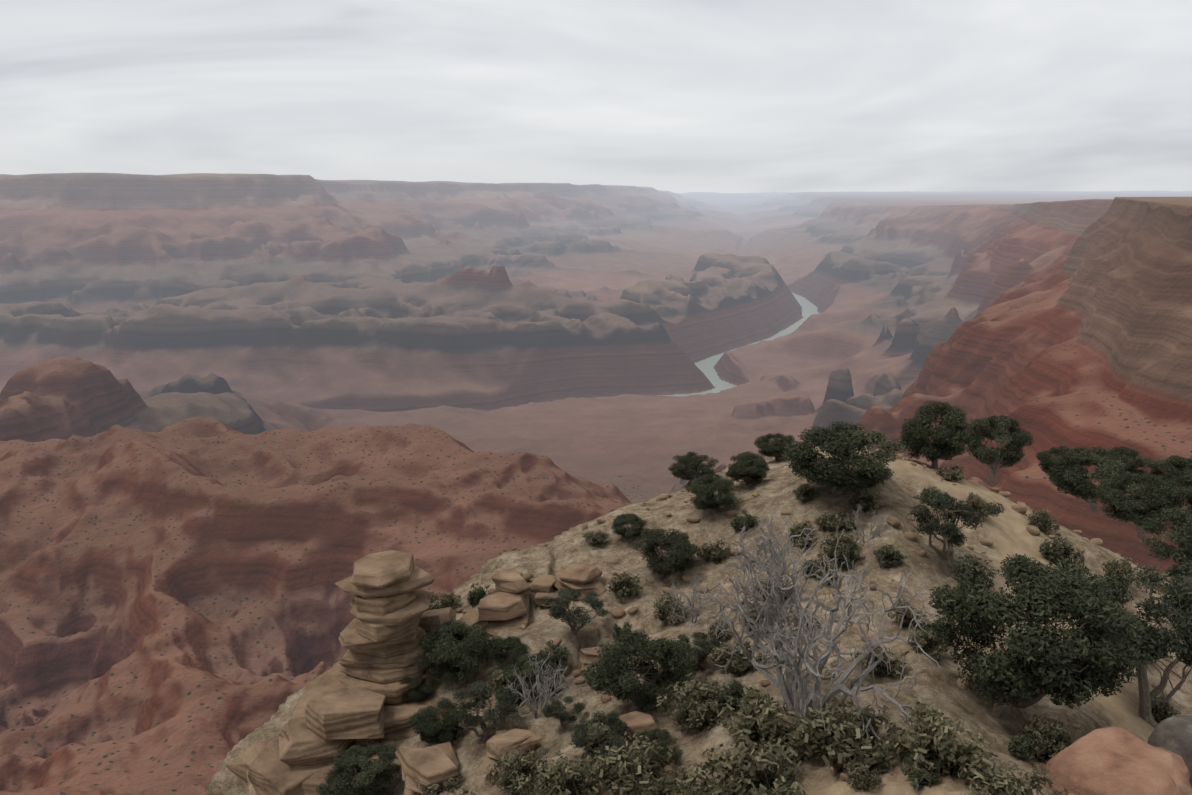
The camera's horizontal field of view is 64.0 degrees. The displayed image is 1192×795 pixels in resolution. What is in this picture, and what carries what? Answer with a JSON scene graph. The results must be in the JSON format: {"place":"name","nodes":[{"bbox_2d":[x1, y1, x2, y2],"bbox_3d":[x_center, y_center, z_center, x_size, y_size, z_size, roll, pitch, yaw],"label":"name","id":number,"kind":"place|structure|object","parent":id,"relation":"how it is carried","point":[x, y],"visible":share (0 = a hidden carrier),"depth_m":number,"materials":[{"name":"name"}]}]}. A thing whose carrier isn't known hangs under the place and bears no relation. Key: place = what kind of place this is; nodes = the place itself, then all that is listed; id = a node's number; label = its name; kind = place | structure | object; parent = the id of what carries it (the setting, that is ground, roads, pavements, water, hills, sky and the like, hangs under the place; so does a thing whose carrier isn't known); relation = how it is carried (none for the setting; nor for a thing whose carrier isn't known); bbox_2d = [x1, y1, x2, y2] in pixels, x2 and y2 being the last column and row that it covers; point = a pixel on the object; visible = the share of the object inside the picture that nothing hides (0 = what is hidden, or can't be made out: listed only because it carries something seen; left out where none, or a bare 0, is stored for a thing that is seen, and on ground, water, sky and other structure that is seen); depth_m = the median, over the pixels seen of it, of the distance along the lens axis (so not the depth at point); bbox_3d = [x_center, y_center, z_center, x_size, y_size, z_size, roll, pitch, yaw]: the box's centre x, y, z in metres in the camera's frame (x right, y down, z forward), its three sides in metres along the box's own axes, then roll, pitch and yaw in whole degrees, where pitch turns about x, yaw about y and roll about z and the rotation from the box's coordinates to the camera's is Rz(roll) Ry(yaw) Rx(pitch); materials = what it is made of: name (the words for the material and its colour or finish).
{"place":"outdoors","nodes":[
{"label":"outdoors","id":0,"kind":"place"},
{"bbox_2d":[0,173,1191,794],"bbox_3d":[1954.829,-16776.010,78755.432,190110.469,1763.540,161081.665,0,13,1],"label":"terrain","id":1,"kind":"structure","parent":0,"point":[246,421],"depth_m":2474.83,"materials":[{"name":"stone"}]},
{"bbox_2d":[226,550,438,782],"bbox_3d":[-6.686,7.726,25.850,5.482,6.226,4.379,-11,16,-40],"label":"rock formation","id":2,"kind":"object","parent":1,"relation":"on","point":[381,634],"visible":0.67,"depth_m":25.79,"materials":[{"name":"stone"}]},
{"bbox_2d":[316,777,371,794],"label":"shrub","id":3,"kind":"object","parent":1,"relation":"on","point":[324,790],"visible":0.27,"depth_m":22.52,"materials":[{"name":"green plant"}]},
{"bbox_2d":[323,742,400,794],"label":"juniper tree","id":4,"kind":"object","parent":1,"relation":"on","point":[359,762],"visible":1,"depth_m":22.76,"materials":[{"name":"green plant"}]},
{"bbox_2d":[399,671,436,701],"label":"shrub","id":5,"kind":"object","parent":1,"relation":"on","point":[416,695],"visible":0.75,"depth_m":25.80,"materials":[{"name":"green plant"}]},
{"bbox_2d":[408,697,461,744],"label":"shrub","id":6,"kind":"object","parent":1,"relation":"on","point":[432,729],"visible":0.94,"depth_m":24.00,"materials":[{"name":"green plant"}]},
{"bbox_2d":[414,774,462,794],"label":"scrub","id":7,"kind":"object","parent":1,"relation":"on","point":[451,783],"visible":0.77,"depth_m":21.80,"materials":[{"name":"green plant"}]},
{"bbox_2d":[425,591,460,611],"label":"scrub","id":8,"kind":"object","parent":1,"relation":"on","point":[435,603],"visible":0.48,"depth_m":30.09,"materials":[{"name":"green plant"}]},
{"bbox_2d":[246,563,657,794],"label":"outcrop rocks","id":9,"kind":"object","parent":1,"relation":"on","point":[298,757],"visible":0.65,"depth_m":24.23,"materials":[{"name":"stone"}]},
{"bbox_2d":[411,620,503,683],"bbox_3d":[-3.681,7.075,26.069,2.379,1.871,1.956,3,13,12],"label":"juniper tree","id":10,"kind":"object","parent":1,"relation":"on","point":[460,658],"visible":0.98,"depth_m":25.57,"materials":[{"name":"green plant"}]},
{"bbox_2d":[467,583,487,604],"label":"scrub","id":11,"kind":"object","parent":1,"relation":"on","point":[475,596],"visible":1,"depth_m":29.32,"materials":[{"name":"green plant"}]},
{"bbox_2d":[452,681,518,742],"bbox_3d":[-2.723,7.905,23.367,1.664,1.464,1.789,6,14,25],"label":"pinyon tree","id":12,"kind":"object","parent":1,"relation":"on","point":[504,707],"visible":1,"depth_m":23.46,"materials":[{"name":"green plant"}]},
{"bbox_2d":[485,635,528,666],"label":"shrub","id":13,"kind":"object","parent":1,"relation":"on","point":[516,646],"visible":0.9,"depth_m":25.76,"materials":[{"name":"green plant"}]},
{"bbox_2d":[486,664,528,691],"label":"scrub","id":14,"kind":"object","parent":1,"relation":"on","point":[498,681],"visible":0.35,"depth_m":25.10,"materials":[{"name":"green plant"}]},
{"bbox_2d":[486,744,549,794],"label":"sagebrush","id":15,"kind":"object","parent":1,"relation":"on","point":[517,765],"visible":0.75,"depth_m":20.57,"materials":[{"name":"green plant"}]},
{"bbox_2d":[502,653,563,697],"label":"shrub","id":16,"kind":"object","parent":1,"relation":"on","point":[522,666],"visible":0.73,"depth_m":24.63,"materials":[{"name":"green plant"}]},
{"bbox_2d":[503,651,574,726],"bbox_3d":[-1.420,7.275,23.602,1.690,1.786,1.770,9,15,34],"label":"dead shrub","id":17,"kind":"object","parent":1,"relation":"on","point":[547,700],"visible":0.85,"depth_m":23.60,"materials":[{"name":"grey wood"}]},
{"bbox_2d":[537,639,570,665],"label":"scrub","id":18,"kind":"object","parent":1,"relation":"on","point":[556,657],"visible":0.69,"depth_m":25.34,"materials":[{"name":"green plant"}]},
{"bbox_2d":[517,749,600,794],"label":"sagebrush","id":19,"kind":"object","parent":1,"relation":"on","point":[558,778],"visible":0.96,"depth_m":18.65,"materials":[{"name":"green plant"}]},
{"bbox_2d":[541,696,585,730],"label":"pinyon tree","id":20,"kind":"object","parent":1,"relation":"on","point":[551,710],"visible":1,"depth_m":22.65,"materials":[{"name":"green plant"}]},
{"bbox_2d":[541,587,609,650],"bbox_3d":[-0.469,6.061,26.041,1.806,1.566,1.665,11,17,41],"label":"pinyon tree","id":21,"kind":"object","parent":1,"relation":"on","point":[559,607],"visible":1,"depth_m":25.75,"materials":[{"name":"green plant"}]},
{"bbox_2d":[580,659,602,690],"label":"scrub","id":22,"kind":"object","parent":1,"relation":"on","point":[591,668],"visible":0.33,"depth_m":23.87,"materials":[{"name":"green plant"}]},
{"bbox_2d":[582,530,609,544],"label":"scrub","id":23,"kind":"object","parent":1,"relation":"on","point":[598,537],"visible":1,"depth_m":31.43,"materials":[{"name":"green plant"}]},
{"bbox_2d":[569,711,629,754],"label":"shrub","id":24,"kind":"object","parent":1,"relation":"on","point":[615,723],"visible":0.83,"depth_m":20.31,"materials":[{"name":"green plant"}]},
{"bbox_2d":[578,712,631,758],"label":"sagebrush","id":25,"kind":"object","parent":1,"relation":"on","point":[603,737],"visible":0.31,"depth_m":20.37,"materials":[{"name":"green plant"}]},
{"bbox_2d":[612,621,631,641],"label":"scrub","id":26,"kind":"object","parent":1,"relation":"on","point":[626,628],"visible":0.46,"depth_m":25.77,"materials":[{"name":"green plant"}]},
{"bbox_2d":[607,571,643,601],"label":"scrub","id":27,"kind":"object","parent":1,"relation":"on","point":[624,585],"visible":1,"depth_m":27.85,"materials":[{"name":"green plant"}]},
{"bbox_2d":[611,513,646,541],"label":"juniper tree","id":28,"kind":"object","parent":1,"relation":"on","point":[636,523],"visible":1,"depth_m":31.26,"materials":[{"name":"green plant"}]},
{"bbox_2d":[584,734,692,794],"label":"sagebrush","id":29,"kind":"object","parent":1,"relation":"on","point":[630,772],"visible":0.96,"depth_m":18.55,"materials":[{"name":"green plant"}]},
{"bbox_2d":[592,628,697,711],"bbox_3d":[1.123,6.436,22.085,2.385,1.955,2.138,-9,15,-35],"label":"juniper tree","id":30,"kind":"object","parent":1,"relation":"on","point":[632,645],"visible":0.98,"depth_m":21.72,"materials":[{"name":"green plant"}]},
{"bbox_2d":[629,728,682,764],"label":"shrub","id":31,"kind":"object","parent":1,"relation":"on","point":[660,734],"visible":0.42,"depth_m":19.60,"materials":[{"name":"green plant"}]},
{"bbox_2d":[632,526,699,576],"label":"juniper tree","id":32,"kind":"object","parent":1,"relation":"on","point":[680,548],"visible":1,"depth_m":28.50,"materials":[{"name":"green plant"}]},
{"bbox_2d":[652,592,688,624],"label":"scrub","id":33,"kind":"object","parent":1,"relation":"on","point":[663,605],"visible":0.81,"depth_m":26.10,"materials":[{"name":"green plant"}]},
{"bbox_2d":[674,780,707,794],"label":"scrub","id":34,"kind":"object","parent":1,"relation":"on","point":[685,791],"visible":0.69,"depth_m":17.63,"materials":[{"name":"green plant"}]},
{"bbox_2d":[668,451,718,482],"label":"juniper tree","id":35,"kind":"object","parent":1,"relation":"on","point":[692,467],"visible":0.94,"depth_m":39.01,"materials":[{"name":"green plant"}]},
{"bbox_2d":[656,672,731,734],"bbox_3d":[2.125,6.599,20.487,1.662,1.067,1.585,1,13,3],"label":"sagebrush","id":36,"kind":"object","parent":1,"relation":"on","point":[681,709],"visible":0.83,"depth_m":20.38,"materials":[{"name":"green plant"}]},
{"bbox_2d":[667,572,724,628],"bbox_3d":[2.634,5.543,25.850,1.576,1.686,1.282,-11,17,-41],"label":"dead shrub","id":37,"kind":"object","parent":1,"relation":"on","point":[693,599],"visible":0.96,"depth_m":25.71,"materials":[{"name":"grey wood"}]},
{"bbox_2d":[676,631,723,669],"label":"pinyon tree","id":38,"kind":"object","parent":1,"relation":"on","point":[700,637],"visible":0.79,"depth_m":22.97,"materials":[{"name":"green plant"}]},
{"bbox_2d":[685,696,736,726],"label":"scrub","id":39,"kind":"object","parent":1,"relation":"on","point":[712,706],"visible":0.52,"depth_m":20.27,"materials":[{"name":"green plant"}]},
{"bbox_2d":[684,474,738,515],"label":"juniper tree","id":40,"kind":"object","parent":1,"relation":"on","point":[703,488],"visible":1,"depth_m":30.99,"materials":[{"name":"green plant"}]},
{"bbox_2d":[696,539,731,563],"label":"scrub","id":41,"kind":"object","parent":1,"relation":"on","point":[715,552],"visible":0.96,"depth_m":28.83,"materials":[{"name":"green plant"}]},
{"bbox_2d":[707,618,732,646],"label":"scrub","id":42,"kind":"object","parent":1,"relation":"on","point":[723,637],"visible":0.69,"depth_m":24.17,"materials":[{"name":"green plant"}]},
{"bbox_2d":[715,679,747,710],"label":"scrub","id":43,"kind":"object","parent":1,"relation":"on","point":[735,697],"visible":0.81,"depth_m":20.60,"materials":[{"name":"green plant"}]},
{"bbox_2d":[709,638,769,677],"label":"sagebrush","id":44,"kind":"object","parent":1,"relation":"on","point":[739,662],"visible":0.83,"depth_m":22.20,"materials":[{"name":"green plant"}]},
{"bbox_2d":[729,510,759,531],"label":"scrub","id":45,"kind":"object","parent":1,"relation":"on","point":[737,524],"visible":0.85,"depth_m":30.03,"materials":[{"name":"green plant"}]},
{"bbox_2d":[686,730,805,794],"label":"sagebrush","id":46,"kind":"object","parent":1,"relation":"on","point":[741,770],"visible":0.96,"depth_m":17.12,"materials":[{"name":"green plant"}]},
{"bbox_2d":[725,451,769,484],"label":"shrub","id":47,"kind":"object","parent":1,"relation":"on","point":[747,472],"visible":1,"depth_m":32.63,"materials":[{"name":"green plant"}]},
{"bbox_2d":[722,520,786,573],"bbox_3d":[4.561,4.412,27.525,1.931,1.782,1.801,0,13,1],"label":"dead shrub","id":48,"kind":"object","parent":1,"relation":"on","point":[760,553],"visible":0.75,"depth_m":27.52,"materials":[{"name":"grey wood"}]},
{"bbox_2d":[739,601,772,633],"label":"scrub","id":49,"kind":"object","parent":1,"relation":"on","point":[752,611],"visible":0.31,"depth_m":24.41,"materials":[{"name":"green plant"}]},
{"bbox_2d":[717,683,810,763],"bbox_3d":[3.397,6.499,18.684,1.646,1.334,2.062,-7,14,-29],"label":"sagebrush","id":50,"kind":"object","parent":1,"relation":"on","point":[759,712],"visible":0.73,"depth_m":18.54,"materials":[{"name":"green plant"}]},
{"bbox_2d":[753,575,794,602],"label":"scrub","id":51,"kind":"object","parent":1,"relation":"on","point":[764,583],"visible":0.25,"depth_m":25.89,"materials":[{"name":"green plant"}]},
{"bbox_2d":[754,432,794,460],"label":"juniper tree","id":52,"kind":"object","parent":1,"relation":"on","point":[775,449],"visible":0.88,"depth_m":38.98,"materials":[{"name":"green plant"}]},
{"bbox_2d":[771,776,804,794],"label":"sagebrush","id":53,"kind":"object","parent":1,"relation":"on","point":[783,789],"visible":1,"depth_m":15.92,"materials":[{"name":"green plant"}]},
{"bbox_2d":[785,520,816,548],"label":"scrub","id":54,"kind":"object","parent":1,"relation":"on","point":[798,540],"visible":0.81,"depth_m":28.24,"materials":[{"name":"green plant"}]},
{"bbox_2d":[792,483,819,502],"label":"scrub","id":55,"kind":"object","parent":1,"relation":"on","point":[803,492],"visible":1,"depth_m":29.84,"materials":[{"name":"green plant"}]},
{"bbox_2d":[800,552,837,578],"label":"scrub","id":56,"kind":"object","parent":1,"relation":"on","point":[815,568],"visible":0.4,"depth_m":26.46,"materials":[{"name":"green plant"}]},
{"bbox_2d":[701,504,941,744],"bbox_3d":[4.237,4.659,18.781,3.884,4.557,4.533,-2,13,-7],"label":"dead shrub","id":57,"kind":"object","parent":1,"relation":"on","point":[778,637],"visible":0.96,"depth_m":19.14,"materials":[{"name":"grey wood"}]},
{"bbox_2d":[818,563,837,585],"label":"scrub","id":58,"kind":"object","parent":1,"relation":"on","point":[829,575],"visible":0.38,"depth_m":26.07,"materials":[{"name":"green plant"}]},
{"bbox_2d":[814,511,854,532],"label":"scrub","id":59,"kind":"object","parent":1,"relation":"on","point":[829,521],"visible":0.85,"depth_m":28.19,"materials":[{"name":"green plant"}]},
{"bbox_2d":[819,531,860,561],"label":"scrub","id":60,"kind":"object","parent":1,"relation":"on","point":[831,542],"visible":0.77,"depth_m":27.00,"materials":[{"name":"green plant"}]},
{"bbox_2d":[833,541,853,569],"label":"scrub","id":61,"kind":"object","parent":1,"relation":"on","point":[848,555],"visible":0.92,"depth_m":26.64,"materials":[{"name":"green plant"}]},
{"bbox_2d":[781,421,909,492],"bbox_3d":[7.627,2.033,29.395,3.748,2.493,4.072,-7,14,-28],"label":"juniper tree","id":62,"kind":"object","parent":1,"relation":"on","point":[841,441],"visible":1,"depth_m":28.55,"materials":[{"name":"green plant"}]},
{"bbox_2d":[784,696,910,775],"bbox_3d":[4.722,6.269,17.555,1.995,1.262,2.095,-7,15,-30],"label":"sagebrush","id":63,"kind":"object","parent":1,"relation":"on","point":[838,744],"visible":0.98,"depth_m":17.44,"materials":[{"name":"green plant"}]},
{"bbox_2d":[846,490,881,512],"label":"scrub","id":64,"kind":"object","parent":1,"relation":"on","point":[866,499],"visible":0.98,"depth_m":29.01,"materials":[{"name":"green plant"}]},
{"bbox_2d":[846,761,882,790],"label":"scrub","id":65,"kind":"object","parent":1,"relation":"on","point":[858,778],"visible":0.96,"depth_m":16.31,"materials":[{"name":"green plant"}]},
{"bbox_2d":[841,504,894,551],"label":"dead shrub","id":66,"kind":"object","parent":1,"relation":"on","point":[873,520],"visible":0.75,"depth_m":27.51,"materials":[{"name":"grey wood"}]},
{"bbox_2d":[851,639,908,678],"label":"sagebrush","id":67,"kind":"object","parent":1,"relation":"on","point":[896,668],"visible":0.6,"depth_m":21.19,"materials":[{"name":"green plant"}]},
{"bbox_2d":[873,543,906,567],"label":"scrub","id":68,"kind":"object","parent":1,"relation":"on","point":[888,555],"visible":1,"depth_m":26.14,"materials":[{"name":"green plant"}]},
{"bbox_2d":[885,599,928,627],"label":"scrub","id":69,"kind":"object","parent":1,"relation":"on","point":[908,617],"visible":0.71,"depth_m":23.45,"materials":[{"name":"green plant"}]},
{"bbox_2d":[900,759,940,789],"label":"scrub","id":70,"kind":"object","parent":1,"relation":"on","point":[918,779],"visible":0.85,"depth_m":16.07,"materials":[{"name":"green plant"}]},
{"bbox_2d":[907,628,951,662],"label":"scrub","id":71,"kind":"object","parent":1,"relation":"on","point":[927,642],"visible":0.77,"depth_m":21.95,"materials":[{"name":"green plant"}]},
{"bbox_2d":[897,400,971,469],"bbox_3d":[12.668,1.604,35.613,2.545,2.889,2.839,7,14,29],"label":"juniper tree","id":72,"kind":"object","parent":1,"relation":"on","point":[949,436],"visible":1,"depth_m":34.97,"materials":[{"name":"green plant"}]},
{"bbox_2d":[880,697,1001,786],"bbox_3d":[5.989,6.020,16.393,1.609,1.234,2.016,-7,14,-28],"label":"sagebrush","id":73,"kind":"object","parent":1,"relation":"on","point":[930,742],"visible":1,"depth_m":16.22,"materials":[{"name":"green plant"}]},
{"bbox_2d":[935,465,964,481],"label":"scrub","id":74,"kind":"object","parent":1,"relation":"on","point":[956,475],"visible":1,"depth_m":33.78,"materials":[{"name":"green plant"}]},
{"bbox_2d":[909,486,1004,576],"bbox_3d":[9.851,3.846,26.318,2.162,2.738,2.324,-5,13,-21],"label":"pinyon tree","id":75,"kind":"object","parent":1,"relation":"on","point":[945,505],"visible":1,"depth_m":26.17,"materials":[{"name":"green plant"}]},
{"bbox_2d":[960,492,991,517],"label":"scrub","id":76,"kind":"object","parent":1,"relation":"on","point":[973,499],"visible":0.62,"depth_m":30.30,"materials":[{"name":"green plant"}]},
{"bbox_2d":[964,415,1033,481],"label":"juniper tree","id":77,"kind":"object","parent":1,"relation":"on","point":[990,428],"visible":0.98,"depth_m":126.42,"materials":[{"name":"green plant"}]},
{"bbox_2d":[1007,734,1034,761],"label":"scrub","id":78,"kind":"object","parent":1,"relation":"on","point":[1025,749],"visible":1,"depth_m":18.39,"materials":[{"name":"green plant"}]},
{"bbox_2d":[974,759,1069,794],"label":"sagebrush","id":79,"kind":"object","parent":1,"relation":"on","point":[1002,784],"visible":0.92,"depth_m":15.62,"materials":[{"name":"green plant"}]},
{"bbox_2d":[928,553,1144,720],"bbox_3d":[9.027,5.130,19.748,4.097,3.896,3.772,-1,13,-6],"label":"juniper tree","id":80,"kind":"object","parent":1,"relation":"on","point":[1025,672],"visible":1,"depth_m":18.83,"materials":[{"name":"green plant"}]},
{"bbox_2d":[1026,509,1060,533],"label":"scrub","id":81,"kind":"object","parent":1,"relation":"on","point":[1041,521],"visible":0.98,"depth_m":31.36,"materials":[{"name":"green plant"}]},
{"bbox_2d":[1015,714,1072,763],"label":"sagebrush","id":82,"kind":"object","parent":1,"relation":"on","point":[1048,738],"visible":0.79,"depth_m":18.84,"materials":[{"name":"green plant"}]},
{"bbox_2d":[1036,445,1075,475],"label":"juniper tree","id":83,"kind":"object","parent":1,"relation":"on","point":[1044,457],"visible":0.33,"depth_m":124.63,"materials":[{"name":"green plant"}]},
{"bbox_2d":[1038,537,1074,565],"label":"scrub","id":84,"kind":"object","parent":1,"relation":"on","point":[1063,552],"visible":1,"depth_m":29.60,"materials":[{"name":"green plant"}]},
{"bbox_2d":[1063,551,1085,573],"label":"scrub","id":85,"kind":"object","parent":1,"relation":"on","point":[1079,560],"visible":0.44,"depth_m":29.71,"materials":[{"name":"green plant"}]},
{"bbox_2d":[1045,446,1134,512],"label":"juniper tree","id":86,"kind":"object","parent":1,"relation":"on","point":[1074,480],"visible":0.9,"depth_m":111.78,"materials":[{"name":"green plant"}]},
{"bbox_2d":[1075,566,1119,595],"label":"scrub","id":87,"kind":"object","parent":1,"relation":"on","point":[1099,579],"visible":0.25,"depth_m":28.49,"materials":[{"name":"green plant"}]},
{"bbox_2d":[1043,726,1191,794],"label":"red boulder","id":88,"kind":"object","parent":1,"relation":"on","point":[1114,760],"visible":0.96,"depth_m":16.68,"materials":[{"name":"stone"}]},
{"bbox_2d":[1102,556,1136,588],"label":"scrub","id":89,"kind":"object","parent":1,"relation":"on","point":[1122,572],"visible":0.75,"depth_m":29.71,"materials":[{"name":"green plant"}]},
{"bbox_2d":[1092,445,1150,483],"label":"juniper tree","id":90,"kind":"object","parent":1,"relation":"on","point":[1122,451],"visible":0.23,"depth_m":120.61,"materials":[{"name":"green plant"}]},
{"bbox_2d":[1094,472,1182,537],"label":"juniper tree","id":91,"kind":"object","parent":1,"relation":"on","point":[1133,509],"visible":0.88,"depth_m":102.33,"materials":[{"name":"green plant"}]},
{"bbox_2d":[1097,563,1191,727],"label":"pinyon tree","id":92,"kind":"object","parent":1,"relation":"on","point":[1149,644],"visible":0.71,"depth_m":22.79,"materials":[{"name":"green plant"}]},
{"bbox_2d":[1138,507,1191,587],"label":"juniper tree","id":93,"kind":"object","parent":1,"relation":"on","point":[1181,527],"visible":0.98,"depth_m":89.32,"materials":[{"name":"green plant"}]},
{"bbox_2d":[1140,454,1191,498],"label":"juniper tree","id":94,"kind":"object","parent":1,"relation":"on","point":[1178,468],"visible":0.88,"depth_m":114.32,"materials":[{"name":"green plant"}]},
{"bbox_2d":[1151,693,1180,722],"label":"scrub","id":95,"kind":"object","parent":1,"relation":"on","point":[1162,712],"visible":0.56,"depth_m":23.53,"materials":[{"name":"green plant"}]},
{"bbox_2d":[1147,715,1191,786],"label":"lichen boulder","id":96,"kind":"object","parent":1,"relation":"on","point":[1173,733],"visible":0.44,"depth_m":19.29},
{"bbox_2d":[1164,560,1191,600],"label":"shrub","id":97,"kind":"object","parent":1,"relation":"on","point":[1176,571],"visible":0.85,"depth_m":28.73,"materials":[{"name":"green plant"}]},
{"bbox_2d":[1170,486,1191,514],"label":"juniper tree","id":98,"kind":"object","parent":1,"relation":"on","point":[1187,492],"visible":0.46,"depth_m":102.62,"materials":[{"name":"green plant"}]},
{"bbox_2d":[0,0,1191,192],"label":"sky","id":99,"kind":"structure","parent":0,"point":[675,96],"materials":[{"name":"white"}]},
{"bbox_2d":[656,293,818,396],"bbox_3d":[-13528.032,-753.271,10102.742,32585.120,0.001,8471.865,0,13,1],"label":"river water","id":100,"kind":"structure","parent":0,"point":[706,367],"depth_m":8127.88,"materials":[{"name":"grey liquid"}]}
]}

